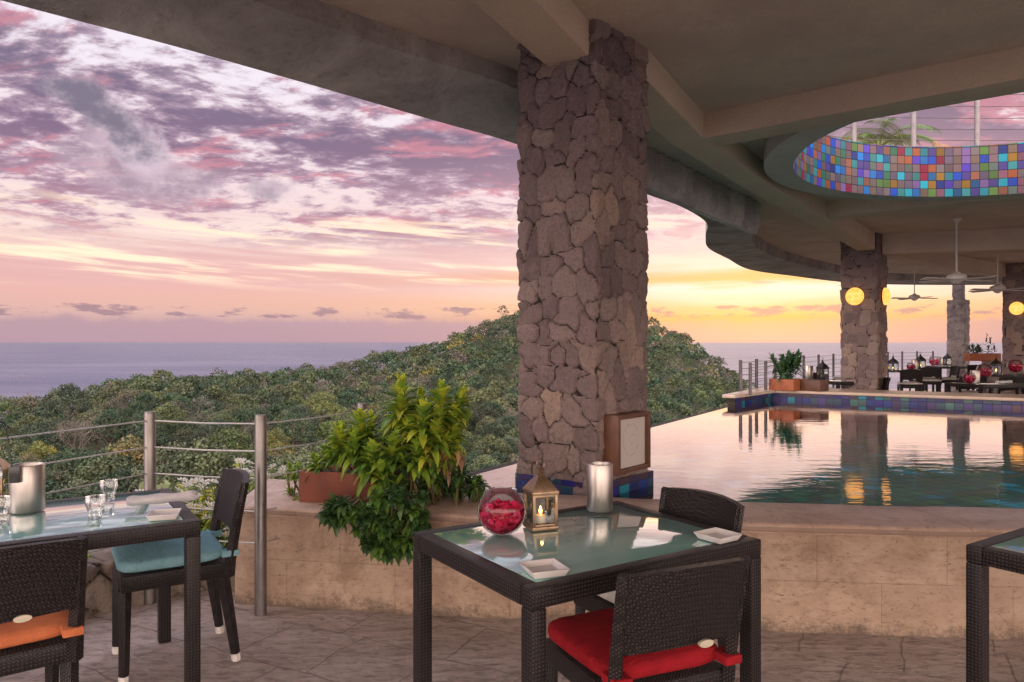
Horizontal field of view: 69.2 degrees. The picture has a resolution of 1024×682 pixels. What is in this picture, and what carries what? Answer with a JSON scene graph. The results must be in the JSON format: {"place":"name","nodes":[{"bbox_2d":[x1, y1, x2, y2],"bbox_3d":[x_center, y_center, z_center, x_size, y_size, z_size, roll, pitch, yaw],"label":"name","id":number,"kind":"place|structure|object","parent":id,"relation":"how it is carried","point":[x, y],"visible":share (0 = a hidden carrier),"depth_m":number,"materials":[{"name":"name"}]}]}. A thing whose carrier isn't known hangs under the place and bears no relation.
{"place":"outdoors","nodes":[
{"label":"outdoors","id":0,"kind":"place"},
{"bbox_2d":[1,323,735,461],"bbox_3d":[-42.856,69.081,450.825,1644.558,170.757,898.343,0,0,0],"label":"hillside","id":1,"kind":"structure","parent":0,"point":[696,365],"depth_m":347.19,"materials":[{"name":"plant"}]},
{"bbox_2d":[0,439,37,460],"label":"hillside tree","id":2,"kind":"object","parent":1,"relation":"on","point":[17,447],"visible":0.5,"depth_m":167.63,"materials":[{"name":"green plant"}]},
{"bbox_2d":[1,413,47,436],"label":"hillside tree","id":3,"kind":"object","parent":1,"relation":"on","point":[15,427],"visible":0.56,"depth_m":194.65,"materials":[{"name":"green plant"}]},
{"bbox_2d":[0,475,72,504],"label":"hillside tree","id":4,"kind":"object","parent":1,"relation":"on","point":[50,495],"visible":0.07,"depth_m":89.56,"materials":[{"name":"green plant"}]},
{"bbox_2d":[19,440,57,460],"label":"hillside tree","id":5,"kind":"object","parent":1,"relation":"on","point":[46,450],"visible":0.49,"depth_m":161.05,"materials":[{"name":"green plant"}]},
{"bbox_2d":[5,420,76,447],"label":"hillside tree","id":6,"kind":"object","parent":1,"relation":"on","point":[36,427],"visible":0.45,"depth_m":183.51,"materials":[{"name":"green plant"}]},
{"bbox_2d":[28,430,71,457],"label":"hillside tree","id":7,"kind":"object","parent":1,"relation":"on","point":[42,438],"visible":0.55,"depth_m":177.81,"materials":[{"name":"green plant"}]},
{"bbox_2d":[46,463,75,487],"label":"hillside tree","id":8,"kind":"object","parent":1,"relation":"on","point":[58,475],"visible":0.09,"depth_m":118.01,"materials":[{"name":"green plant"}]},
{"bbox_2d":[37,382,92,426],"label":"hillside tree","id":9,"kind":"object","parent":1,"relation":"on","point":[65,391],"visible":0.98,"depth_m":209.41,"materials":[{"name":"green plant"}]},
{"bbox_2d":[42,446,95,472],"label":"hillside tree","id":10,"kind":"object","parent":1,"relation":"on","point":[59,455],"visible":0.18,"depth_m":150.17,"materials":[{"name":"green plant"}]},
{"bbox_2d":[52,450,96,481],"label":"hillside tree","id":11,"kind":"object","parent":1,"relation":"on","point":[66,465],"visible":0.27,"depth_m":124.67,"materials":[{"name":"green plant"}]},
{"bbox_2d":[44,419,108,449],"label":"hillside tree","id":12,"kind":"object","parent":1,"relation":"on","point":[74,444],"visible":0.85,"depth_m":180.38,"materials":[{"name":"green plant"}]},
{"bbox_2d":[71,407,103,426],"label":"hillside tree","id":13,"kind":"object","parent":1,"relation":"on","point":[91,412],"visible":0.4,"depth_m":207.00,"materials":[{"name":"green plant"}]},
{"bbox_2d":[55,484,124,497],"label":"hillside tree","id":14,"kind":"object","parent":1,"relation":"on","point":[75,493],"visible":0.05,"depth_m":93.21,"materials":[{"name":"green plant"}]},
{"bbox_2d":[59,452,142,492],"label":"hillside tree","id":15,"kind":"object","parent":1,"relation":"on","point":[90,472],"visible":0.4,"depth_m":114.61,"materials":[{"name":"green plant"}]},
{"bbox_2d":[84,412,131,445],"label":"hillside tree","id":16,"kind":"object","parent":1,"relation":"on","point":[108,418],"visible":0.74,"depth_m":188.59,"materials":[{"name":"green plant"}]},
{"bbox_2d":[86,464,165,492],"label":"hillside tree","id":17,"kind":"object","parent":1,"relation":"on","point":[121,473],"visible":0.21,"depth_m":108.07,"materials":[{"name":"green plant"}]},
{"bbox_2d":[103,434,161,465],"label":"hillside tree","id":18,"kind":"object","parent":1,"relation":"on","point":[125,445],"visible":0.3,"depth_m":132.45,"materials":[{"name":"green plant"}]},
{"bbox_2d":[116,426,168,453],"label":"hillside tree","id":19,"kind":"object","parent":1,"relation":"on","point":[137,432],"visible":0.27,"depth_m":180.02,"materials":[{"name":"green plant"}]},
{"bbox_2d":[122,410,167,436],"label":"hillside tree","id":20,"kind":"object","parent":1,"relation":"on","point":[140,417],"visible":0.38,"depth_m":192.52,"materials":[{"name":"green plant"}]},
{"bbox_2d":[128,440,216,489],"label":"hillside tree","id":21,"kind":"object","parent":1,"relation":"on","point":[164,454],"visible":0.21,"depth_m":105.89,"materials":[{"name":"green plant"}]},
{"bbox_2d":[153,402,191,432],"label":"hillside tree","id":22,"kind":"object","parent":1,"relation":"on","point":[163,411],"visible":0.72,"depth_m":207.27,"materials":[{"name":"green plant"}]},
{"bbox_2d":[168,426,195,446],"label":"hillside tree","id":23,"kind":"object","parent":1,"relation":"on","point":[183,432],"visible":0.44,"depth_m":198.81,"materials":[{"name":"green plant"}]},
{"bbox_2d":[156,436,254,493],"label":"hillside tree","id":24,"kind":"object","parent":1,"relation":"on","point":[201,463],"visible":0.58,"depth_m":92.04,"materials":[{"name":"green plant"}]},
{"bbox_2d":[184,421,236,450],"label":"hillside tree","id":25,"kind":"object","parent":1,"relation":"on","point":[208,430],"visible":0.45,"depth_m":187.80,"materials":[{"name":"green plant"}]},
{"bbox_2d":[200,410,240,429],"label":"hillside tree","id":26,"kind":"object","parent":1,"relation":"on","point":[224,416],"visible":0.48,"depth_m":219.13,"materials":[{"name":"green plant"}]},
{"bbox_2d":[205,427,254,459],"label":"hillside tree","id":27,"kind":"object","parent":1,"relation":"on","point":[240,440],"visible":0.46,"depth_m":161.64,"materials":[{"name":"green plant"}]},
{"bbox_2d":[227,408,260,428],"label":"hillside tree","id":28,"kind":"object","parent":1,"relation":"on","point":[247,415],"visible":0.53,"depth_m":222.53,"materials":[{"name":"green plant"}]},
{"bbox_2d":[254,427,295,455],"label":"hillside tree","id":29,"kind":"object","parent":1,"relation":"on","point":[272,434],"visible":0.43,"depth_m":179.29,"materials":[{"name":"green plant"}]},
{"bbox_2d":[267,452,322,479],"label":"hillside tree","id":30,"kind":"object","parent":1,"relation":"on","point":[300,458],"visible":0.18,"depth_m":121.65,"materials":[{"name":"green plant"}]},
{"bbox_2d":[273,412,319,444],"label":"hillside tree","id":31,"kind":"object","parent":1,"relation":"on","point":[304,424],"visible":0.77,"depth_m":192.11,"materials":[{"name":"green plant"}]},
{"bbox_2d":[276,404,321,435],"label":"hillside tree","id":32,"kind":"object","parent":1,"relation":"on","point":[299,409],"visible":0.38,"depth_m":207.14,"materials":[{"name":"green plant"}]},
{"bbox_2d":[300,420,345,443],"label":"hillside tree","id":33,"kind":"object","parent":1,"relation":"on","point":[326,428],"visible":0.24,"depth_m":206.88,"materials":[{"name":"green plant"}]},
{"bbox_2d":[301,391,345,435],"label":"hillside tree","id":34,"kind":"object","parent":1,"relation":"on","point":[326,399],"visible":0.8,"depth_m":237.22,"materials":[{"name":"green plant"}]},
{"bbox_2d":[0,310,754,505],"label":"forest","id":35,"kind":"object","parent":1,"relation":"on","point":[153,387],"visible":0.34,"depth_m":313.26,"materials":[{"name":"green plant"}]},
{"bbox_2d":[467,454,500,470],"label":"hillside tree","id":36,"kind":"object","parent":1,"relation":"on","point":[479,460],"visible":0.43,"depth_m":164.63,"materials":[{"name":"green plant"}]},
{"bbox_2d":[470,403,501,423],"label":"hillside tree","id":37,"kind":"object","parent":1,"relation":"on","point":[482,408],"visible":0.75,"depth_m":238.48,"materials":[{"name":"green plant"}]},
{"bbox_2d":[469,434,512,460],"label":"hillside tree","id":38,"kind":"object","parent":1,"relation":"on","point":[483,446],"visible":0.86,"depth_m":188.69,"materials":[{"name":"green plant"}]},
{"bbox_2d":[488,414,517,436],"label":"hillside tree","id":39,"kind":"object","parent":1,"relation":"on","point":[502,422],"visible":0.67,"depth_m":214.27,"materials":[{"name":"green plant"}]},
{"bbox_2d":[0,343,1002,423],"bbox_3d":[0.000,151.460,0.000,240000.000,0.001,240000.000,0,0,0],"label":"sea","id":40,"kind":"structure","parent":0,"point":[40,369],"depth_m":7052.96,"materials":[{"name":"liquid"}]},
{"bbox_2d":[0,590,1023,681],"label":"floor","id":41,"kind":"structure","parent":0,"point":[284,644],"depth_m":3.48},
{"bbox_2d":[0,536,87,681],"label":"wicker chair","id":42,"kind":"object","parent":41,"relation":"on","point":[42,599],"visible":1,"depth_m":2.40,"materials":[{"name":"black wicker"}]},
{"bbox_2d":[0,488,200,681],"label":"wicker table","id":43,"kind":"object","parent":41,"relation":"on","point":[120,522],"visible":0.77,"depth_m":2.98,"materials":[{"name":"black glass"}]},
{"bbox_2d":[0,446,9,500],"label":"candle lantern","id":44,"kind":"object","parent":43,"relation":"on","point":[4,484],"visible":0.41,"depth_m":3.38,"materials":[{"name":"gold metal"}]},
{"bbox_2d":[9,462,45,513],"bbox_3d":[-2.062,0.620,3.156,0.132,0.197,0.132,0,0,0],"label":"wine cooler","id":45,"kind":"object","parent":43,"relation":"on","point":[27,493],"visible":0.94,"depth_m":3.11,"materials":[{"name":"metal"}]},
{"bbox_2d":[5,426,21,482],"bbox_3d":[-2.069,0.465,3.082,0.058,0.239,0.048,0,0,-17],"label":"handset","id":46,"kind":"object","parent":45,"relation":"attached to","point":[15,473],"visible":1,"depth_m":3.06,"materials":[{"name":"black plastic"}]},
{"bbox_2d":[85,495,104,518],"bbox_3d":[-1.700,0.675,3.024,0.074,0.088,0.074,0,0,0],"label":"tumbler","id":47,"kind":"object","parent":43,"relation":"on","point":[88,505],"visible":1,"depth_m":3.04,"materials":[{"name":"clear glass"}]},
{"bbox_2d":[126,490,198,505],"bbox_3d":[-1.489,0.668,3.167,0.282,0.049,0.063,0,0,-24],"label":"rolled napkin","id":48,"kind":"object","parent":43,"relation":"on","point":[159,498],"visible":1,"depth_m":3.15,"materials":[{"name":"white fabric"}]},
{"bbox_2d":[146,508,181,520],"bbox_3d":[-1.417,0.706,3.024,0.119,0.025,0.119,0,0,-17],"label":"square dish","id":49,"kind":"object","parent":43,"relation":"on","point":[162,514],"visible":1,"depth_m":3.00,"materials":[{"name":"ceramic"}]},
{"bbox_2d":[85,530,234,617],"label":"retaining wall","id":50,"kind":"structure","parent":41,"relation":"on","point":[98,597],"depth_m":4.01,"materials":[{"name":"stone"}]},
{"bbox_2d":[112,468,249,681],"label":"wicker chair","id":51,"kind":"object","parent":41,"relation":"on","point":[147,566],"visible":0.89,"depth_m":3.36,"materials":[{"name":"wicker"}]},
{"bbox_2d":[0,403,366,615],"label":"cable railing","id":52,"kind":"object","parent":41,"relation":"on","point":[260,451],"visible":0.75,"depth_m":3.96,"materials":[{"name":"metal"}]},
{"bbox_2d":[413,501,760,681],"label":"wicker table","id":53,"kind":"object","parent":41,"relation":"on","point":[595,553],"visible":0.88,"depth_m":2.64,"materials":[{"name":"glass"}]},
{"bbox_2d":[477,487,525,535],"bbox_3d":[-0.038,0.638,2.782,0.184,0.165,0.184,0,0,0],"label":"petal bowl","id":54,"kind":"object","parent":53,"relation":"on","point":[498,517],"visible":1,"depth_m":2.75,"materials":[{"name":"clear glass"}]},
{"bbox_2d":[522,458,558,531],"bbox_3d":[0.110,0.585,2.867,0.110,0.269,0.110,0,0,-20],"label":"candle lantern","id":55,"kind":"object","parent":53,"relation":"on","point":[539,485],"visible":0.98,"depth_m":2.84,"materials":[{"name":"gold metal"}]},
{"bbox_2d":[519,558,569,578],"bbox_3d":[0.099,0.706,2.303,0.124,0.025,0.124,0,0,-20],"label":"square dish","id":56,"kind":"object","parent":53,"relation":"on","point":[544,568],"visible":1,"depth_m":2.32,"materials":[{"name":"ceramic"}]},
{"bbox_2d":[586,461,612,512],"bbox_3d":[0.374,0.619,3.167,0.112,0.200,0.112,0,0,0],"label":"wine cooler","id":57,"kind":"object","parent":53,"relation":"on","point":[599,486],"visible":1,"depth_m":3.12,"materials":[{"name":"metal"}]},
{"bbox_2d":[694,527,741,543],"bbox_3d":[0.748,0.706,2.694,0.124,0.025,0.124,0,0,-36],"label":"square dish","id":58,"kind":"object","parent":53,"relation":"on","point":[717,535],"visible":1,"depth_m":2.70,"materials":[{"name":"ceramic"}]},
{"bbox_2d":[235,479,1023,639],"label":"wall","id":59,"kind":"structure","parent":41,"relation":"on","point":[864,570],"depth_m":3.73,"materials":[{"name":"stone"}]},
{"bbox_2d":[282,460,306,500],"bbox_3d":[-1.261,0.874,4.375,0.204,0.362,0.304,0,0,-35],"label":"leafy sprig","id":60,"kind":"object","parent":59,"relation":"on","point":[291,468],"visible":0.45,"depth_m":4.34,"materials":[{"name":"green plant"}]},
{"bbox_2d":[299,465,398,502],"bbox_3d":[-0.934,0.823,4.273,0.522,0.175,0.220,0,0,10],"label":"planter trough","id":61,"kind":"object","parent":59,"relation":"on","point":[319,487],"visible":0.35,"depth_m":4.18,"materials":[{"name":"ceramic"}]},
{"bbox_2d":[315,481,431,565],"bbox_3d":[-0.699,0.948,3.874,0.699,0.453,0.270,0,0,12],"label":"trailing plant","id":62,"kind":"object","parent":61,"relation":"in","point":[376,520],"visible":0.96,"depth_m":3.81,"materials":[{"name":"green plant"}]},
{"bbox_2d":[304,372,476,498],"bbox_3d":[-0.699,0.523,4.219,0.988,0.704,0.551,0,0,0],"label":"leafy shrub","id":63,"kind":"object","parent":61,"relation":"in","point":[419,427],"visible":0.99,"depth_m":4.16,"materials":[{"name":"green plant"}]},
{"bbox_2d":[397,445,464,493],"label":"dried leaves","id":64,"kind":"object","parent":63,"relation":"hanging from","point":[459,457],"visible":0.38,"depth_m":4.13,"materials":[{"name":"brown plant"}]},
{"bbox_2d":[389,451,490,504],"bbox_3d":[-0.435,0.788,4.310,0.648,0.354,0.538,0,0,0],"label":"bushy plant","id":65,"kind":"object","parent":59,"relation":"on","point":[473,488],"visible":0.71,"depth_m":4.18,"materials":[{"name":"green plant"}]},
{"bbox_2d":[546,555,749,681],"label":"wicker chair","id":66,"kind":"object","parent":41,"relation":"on","point":[666,624],"visible":1,"depth_m":2.16,"materials":[{"name":"wicker"}]},
{"bbox_2d":[574,486,744,663],"bbox_3d":[0.592,1.047,2.983,0.572,0.830,0.467,0,0,-31],"label":"wicker chair","id":67,"kind":"object","parent":41,"relation":"on","point":[713,509],"visible":0.16,"depth_m":3.06,"materials":[{"name":"black wicker"}]},
{"bbox_2d":[966,527,1023,681],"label":"wicker table","id":68,"kind":"object","parent":41,"relation":"on","point":[1004,551],"visible":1,"depth_m":2.61,"materials":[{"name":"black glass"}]},
{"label":"planting bed","id":69,"kind":"structure","parent":41,"relation":"on","visible":0},
{"bbox_2d":[175,477,221,529],"bbox_3d":[-1.989,1.047,4.638,0.429,0.453,0.470,0,0,0],"label":"flowering plant","id":70,"kind":"object","parent":69,"relation":"on","point":[203,495],"visible":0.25,"depth_m":4.55,"materials":[{"name":"white plant"}]},
{"bbox_2d":[195,500,229,547],"bbox_3d":[-1.759,1.134,4.481,0.454,0.411,0.388,0,0,0],"label":"flowering plant","id":71,"kind":"object","parent":69,"relation":"on","point":[225,534],"visible":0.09,"depth_m":4.38,"materials":[{"name":"green plant"}]},
{"bbox_2d":[232,458,287,493],"bbox_3d":[-1.715,1.062,5.062,0.550,0.596,0.454,0,0,0],"label":"flowering plant","id":72,"kind":"object","parent":69,"relation":"on","point":[239,465],"visible":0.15,"depth_m":5.01,"materials":[{"name":"white plant"}]},
{"bbox_2d":[0,0,1023,342],"label":"sky","id":73,"kind":"structure","parent":0,"point":[151,191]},
{"bbox_2d":[319,0,1023,274],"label":"ceiling","id":74,"kind":"structure","parent":0,"point":[712,55],"depth_m":4.79,"materials":[{"name":"paint"}]},
{"bbox_2d":[2,0,1002,284],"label":"roof edge band","id":75,"kind":"object","parent":74,"relation":"attached to","point":[324,44],"visible":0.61,"depth_m":4.68,"materials":[{"name":"concrete"}]},
{"bbox_2d":[472,0,589,66],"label":"ceiling beam","id":76,"kind":"structure","parent":74,"relation":"attached to","point":[550,33],"depth_m":4.10,"materials":[{"name":"paint"}]},
{"bbox_2d":[645,50,874,250],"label":"ceiling beam","id":77,"kind":"structure","parent":74,"relation":"attached to","point":[676,115],"depth_m":7.09,"materials":[{"name":"paint"}]},
{"bbox_2d":[703,46,1023,145],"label":"ceiling beam","id":78,"kind":"structure","parent":74,"relation":"attached to","point":[990,75],"depth_m":5.44,"materials":[{"name":"paint"}]},
{"bbox_2d":[839,118,942,145],"bbox_3d":[5.169,-2.762,10.380,1.312,0.430,1.716,0,0,0],"label":"palm","id":79,"kind":"object","parent":74,"relation":"on","point":[901,138],"visible":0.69,"depth_m":10.12,"materials":[{"name":"green plant"}]},
{"bbox_2d":[764,121,1023,200],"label":"round skylight","id":80,"kind":"object","parent":74,"relation":"attached to","point":[819,161],"visible":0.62,"depth_m":8.64,"materials":[{"name":"tile"}]},
{"bbox_2d":[826,195,1023,219],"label":"ceiling beam","id":81,"kind":"structure","parent":74,"relation":"attached to","point":[845,209],"depth_m":9.73,"materials":[{"name":"paint"}]},
{"bbox_2d":[828,94,1023,146],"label":"railing","id":82,"kind":"object","parent":74,"relation":"on","point":[976,118],"visible":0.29,"depth_m":9.35,"materials":[{"name":"metal"}]},
{"bbox_2d":[887,254,1005,276],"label":"ceiling beam","id":83,"kind":"structure","parent":74,"relation":"attached to","point":[977,266],"depth_m":16.75,"materials":[{"name":"paint"}]},
{"bbox_2d":[882,228,1023,256],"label":"ceiling beam","id":84,"kind":"structure","parent":74,"relation":"attached to","point":[1004,240],"depth_m":12.86,"materials":[{"name":"paint"}]},
{"bbox_2d":[920,218,997,283],"bbox_3d":[6.950,-1.410,11.600,1.018,1.020,1.018,0,0,28],"label":"ceiling fan","id":85,"kind":"object","parent":74,"relation":"hanging from","point":[956,277],"visible":1,"depth_m":11.56,"materials":[{"name":"white plastic"}]},
{"bbox_2d":[968,253,1023,292],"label":"ceiling fan","id":86,"kind":"object","parent":74,"relation":"hanging from","point":[997,288],"visible":0.84,"depth_m":15.14,"materials":[{"name":"white plastic"}]},
{"bbox_2d":[515,400,1023,494],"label":"pool water","id":87,"kind":"structure","parent":0,"point":[976,443],"depth_m":7.12,"materials":[{"name":"liquid"}]},
{"bbox_2d":[648,456,1023,508],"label":"pool bottom","id":88,"kind":"structure","parent":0,"point":[753,484],"depth_m":6.35,"materials":[{"name":"tile"}]},
{"bbox_2d":[515,19,652,498],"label":"stone column","id":89,"kind":"structure","parent":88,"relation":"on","point":[582,130],"depth_m":4.59,"materials":[{"name":"stone"}]},
{"bbox_2d":[603,410,650,474],"bbox_3d":[0.711,0.618,4.582,0.115,0.355,0.380,0,0,40],"label":"framed sketch","id":90,"kind":"object","parent":89,"relation":"attached to","point":[627,442],"visible":0.88,"depth_m":4.53,"materials":[{"name":"brown wood"}]},
{"bbox_2d":[464,406,730,488],"bbox_3d":[1.298,1.168,7.831,0.100,0.444,7.412,0,0,32],"label":"infinity edge","id":91,"kind":"object","parent":88,"relation":"on","point":[489,470],"visible":0.19,"depth_m":5.58,"materials":[{"name":"stone"}]},
{"bbox_2d":[893,389,975,391],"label":"terrace floor","id":92,"kind":"structure","parent":0,"point":[930,390],"depth_m":22.60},
{"bbox_2d":[739,351,933,390],"bbox_3d":[7.901,0.875,17.448,0.899,1.170,14.285,0,0,40],"label":"cable railing","id":93,"kind":"object","parent":92,"relation":"on","point":[803,364],"visible":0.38,"depth_m":15.49,"materials":[{"name":"metal"}]},
{"bbox_2d":[840,233,888,389],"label":"stone column","id":94,"kind":"structure","parent":92,"relation":"on","point":[864,346],"depth_m":13.27,"materials":[{"name":"stone"}]},
{"bbox_2d":[845,288,863,304],"bbox_3d":[6.126,-0.810,13.274,0.316,0.316,0.125,0,0,40],"label":"globe lamp","id":95,"kind":"object","parent":94,"relation":"attached to","point":[854,296],"visible":1,"depth_m":13.23,"materials":[{"name":"glass"}]},
{"bbox_2d":[722,386,1023,408],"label":"pool wall","id":96,"kind":"structure","parent":92,"relation":"on","point":[978,400],"depth_m":11.14,"materials":[{"name":"tile"}]},
{"bbox_2d":[749,361,775,394],"bbox_3d":[4.075,0.550,11.918,0.064,0.480,2.334,0,0,29],"label":"cable railing","id":97,"kind":"object","parent":96,"relation":"on","point":[751,376],"visible":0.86,"depth_m":11.37,"materials":[{"name":"metal"}]},
{"bbox_2d":[767,349,805,390],"bbox_3d":[4.438,0.443,11.980,0.643,0.674,0.645,0,0,0],"label":"planter box","id":98,"kind":"object","parent":96,"relation":"on","point":[787,381],"visible":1,"depth_m":11.84,"materials":[{"name":"green plant"}]},
{"bbox_2d":[801,379,828,391],"bbox_3d":[4.810,0.695,11.789,0.300,0.170,0.320,0,0,-42],"label":"planter box","id":99,"kind":"object","parent":96,"relation":"on","point":[813,385],"visible":1,"depth_m":11.69,"materials":[{"name":"brown ceramic"}]},
{"bbox_2d":[897,369,922,390],"bbox_3d":[9.191,1.047,17.148,0.467,0.830,0.572,0,0,17],"label":"wicker chair","id":100,"kind":"object","parent":92,"relation":"on","point":[910,374],"visible":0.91,"depth_m":16.96,"materials":[{"name":"wicker"}]},
{"bbox_2d":[920,367,941,391],"bbox_3d":[10.485,1.047,18.553,0.467,0.830,0.572,0,0,30],"label":"wicker chair","id":101,"kind":"object","parent":92,"relation":"on","point":[932,371],"visible":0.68,"depth_m":18.36,"materials":[{"name":"wicker"}]},
{"bbox_2d":[932,366,960,391],"bbox_3d":[11.303,1.047,19.295,0.572,0.830,0.467,0,0,6],"label":"wicker chair","id":102,"kind":"object","parent":92,"relation":"on","point":[955,370],"visible":0.59,"depth_m":19.15,"materials":[{"name":"wicker"}]},
{"bbox_2d":[946,285,970,389],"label":"stone column","id":103,"kind":"structure","parent":92,"relation":"on","point":[958,324],"depth_m":22.76,"materials":[{"name":"stone"}]},
{"bbox_2d":[944,382,1021,393],"bbox_3d":[8.213,1.090,12.826,1.020,0.740,0.790,0,0,-14],"label":"wicker table","id":104,"kind":"object","parent":92,"relation":"on","point":[983,386],"visible":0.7,"depth_m":12.57,"materials":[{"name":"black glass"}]},
{"bbox_2d":[987,377,1023,394],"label":"wicker chair","id":105,"kind":"object","parent":92,"relation":"on","point":[1017,379],"visible":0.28,"depth_m":13.32,"materials":[{"name":"wicker"}]},
{"bbox_2d":[1002,263,1023,391],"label":"stone column","id":106,"kind":"structure","parent":92,"relation":"on","point":[1013,337],"depth_m":18.18,"materials":[{"name":"stone"}]},
{"bbox_2d":[981,361,1002,392],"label":"stone wall","id":107,"kind":"structure","parent":0,"point":[992,379],"depth_m":19.56,"materials":[{"name":"stone"}]},
{"bbox_2d":[964,333,1000,360],"bbox_3d":[12.412,0.134,19.583,0.884,0.752,0.428,0,0,0],"label":"planter box","id":108,"kind":"object","parent":107,"relation":"on","point":[972,355],"visible":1,"depth_m":19.49,"materials":[{"name":"orange ceramic"}]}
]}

